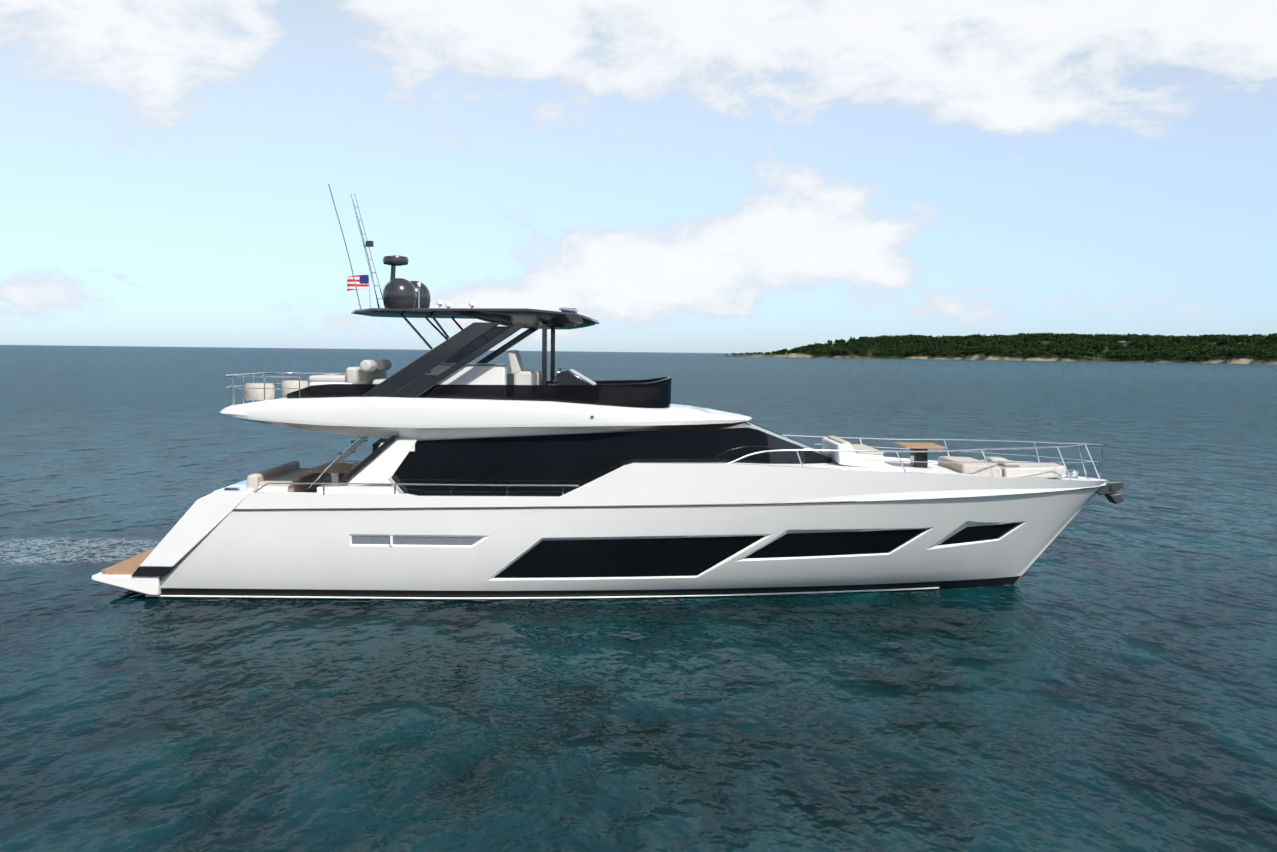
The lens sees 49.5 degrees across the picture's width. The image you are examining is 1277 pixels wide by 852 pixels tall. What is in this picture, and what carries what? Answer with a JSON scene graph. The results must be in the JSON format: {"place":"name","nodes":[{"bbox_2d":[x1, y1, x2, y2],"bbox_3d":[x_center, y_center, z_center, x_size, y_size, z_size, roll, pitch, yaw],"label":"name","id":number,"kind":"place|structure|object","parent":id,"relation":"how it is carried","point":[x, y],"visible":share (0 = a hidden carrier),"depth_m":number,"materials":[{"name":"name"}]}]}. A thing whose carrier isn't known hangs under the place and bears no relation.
{"place":"outdoors","nodes":[
{"label":"outdoors","id":0,"kind":"place"},
{"bbox_2d":[0,345,1276,851],"bbox_3d":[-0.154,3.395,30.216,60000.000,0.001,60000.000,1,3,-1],"label":"sea","id":1,"kind":"structure","parent":0,"point":[1100,675],"depth_m":21.99,"materials":[{"name":"liquid"}]},
{"bbox_2d":[92,184,1123,599],"bbox_3d":[-0.110,-0.535,30.005,21.397,8.973,5.662,1,3,-1],"label":"yacht","id":2,"kind":"object","parent":1,"relation":"on","point":[478,480],"visible":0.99,"depth_m":27.78,"materials":[{"name":"white plastic"}]},
{"bbox_2d":[0,0,1276,353],"label":"sky","id":3,"kind":"structure","parent":0,"point":[679,176],"materials":[{"name":"blue"}]},
{"bbox_2d":[733,341,1276,363],"bbox_3d":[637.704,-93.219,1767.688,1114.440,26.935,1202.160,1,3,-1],"label":"island terrain","id":4,"kind":"structure","parent":0,"point":[1221,360],"depth_m":1605.24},
{"bbox_2d":[1012,348,1020,356],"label":"tree","id":5,"kind":"object","parent":4,"relation":"on","point":[1015,351],"visible":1,"depth_m":1623.61,"materials":[{"name":"green plant"}]},
{"bbox_2d":[1022,341,1031,347],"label":"tree","id":6,"kind":"object","parent":4,"relation":"on","point":[1029,343],"visible":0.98,"depth_m":1649.16,"materials":[{"name":"green plant"}]},
{"bbox_2d":[1045,346,1055,350],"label":"tree","id":7,"kind":"object","parent":4,"relation":"on","point":[1050,348],"visible":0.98,"depth_m":1610.16,"materials":[{"name":"green plant"}]},
{"bbox_2d":[1088,352,1097,356],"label":"tree","id":8,"kind":"object","parent":4,"relation":"on","point":[1094,354],"visible":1,"depth_m":1552.25,"materials":[{"name":"green plant"}]},
{"bbox_2d":[1168,351,1177,360],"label":"tree","id":9,"kind":"object","parent":4,"relation":"on","point":[1172,352],"visible":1,"depth_m":1481.88,"materials":[{"name":"green plant"}]},
{"bbox_2d":[1187,351,1195,357],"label":"tree","id":10,"kind":"object","parent":4,"relation":"on","point":[1191,353],"visible":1,"depth_m":1446.79,"materials":[{"name":"green plant"}]},
{"bbox_2d":[1193,336,1201,341],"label":"tree","id":11,"kind":"object","parent":4,"relation":"on","point":[1198,339],"visible":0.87,"depth_m":1540.91,"materials":[{"name":"green plant"}]},
{"bbox_2d":[1208,350,1216,359],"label":"tree","id":12,"kind":"object","parent":4,"relation":"on","point":[1211,352],"visible":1,"depth_m":1443.42,"materials":[{"name":"green plant"}]},
{"bbox_2d":[1225,339,1233,347],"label":"tree","id":13,"kind":"object","parent":4,"relation":"on","point":[1227,342],"visible":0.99,"depth_m":1478.70,"materials":[{"name":"green plant"}]},
{"bbox_2d":[1230,347,1240,357],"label":"tree","id":14,"kind":"object","parent":4,"relation":"on","point":[1235,350],"visible":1,"depth_m":1411.95,"materials":[{"name":"green plant"}]},
{"bbox_2d":[1240,347,1250,353],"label":"tree","id":15,"kind":"object","parent":4,"relation":"on","point":[1244,350],"visible":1,"depth_m":1402.66,"materials":[{"name":"green plant"}]},
{"bbox_2d":[1241,334,1249,340],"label":"tree","id":16,"kind":"object","parent":4,"relation":"on","point":[1244,336],"visible":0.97,"depth_m":1491.76,"materials":[{"name":"green plant"}]},
{"bbox_2d":[1260,350,1267,358],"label":"tree","id":17,"kind":"object","parent":4,"relation":"on","point":[1264,352],"visible":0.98,"depth_m":1383.21,"materials":[{"name":"green plant"}]},
{"bbox_2d":[1258,340,1270,344],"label":"tree","id":18,"kind":"object","parent":4,"relation":"on","point":[1266,342],"visible":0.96,"depth_m":1434.59,"materials":[{"name":"green plant"}]},
{"bbox_2d":[1265,336,1276,341],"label":"tree","id":19,"kind":"object","parent":4,"relation":"on","point":[1272,337],"visible":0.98,"depth_m":1449.81,"materials":[{"name":"green plant"}]}
]}

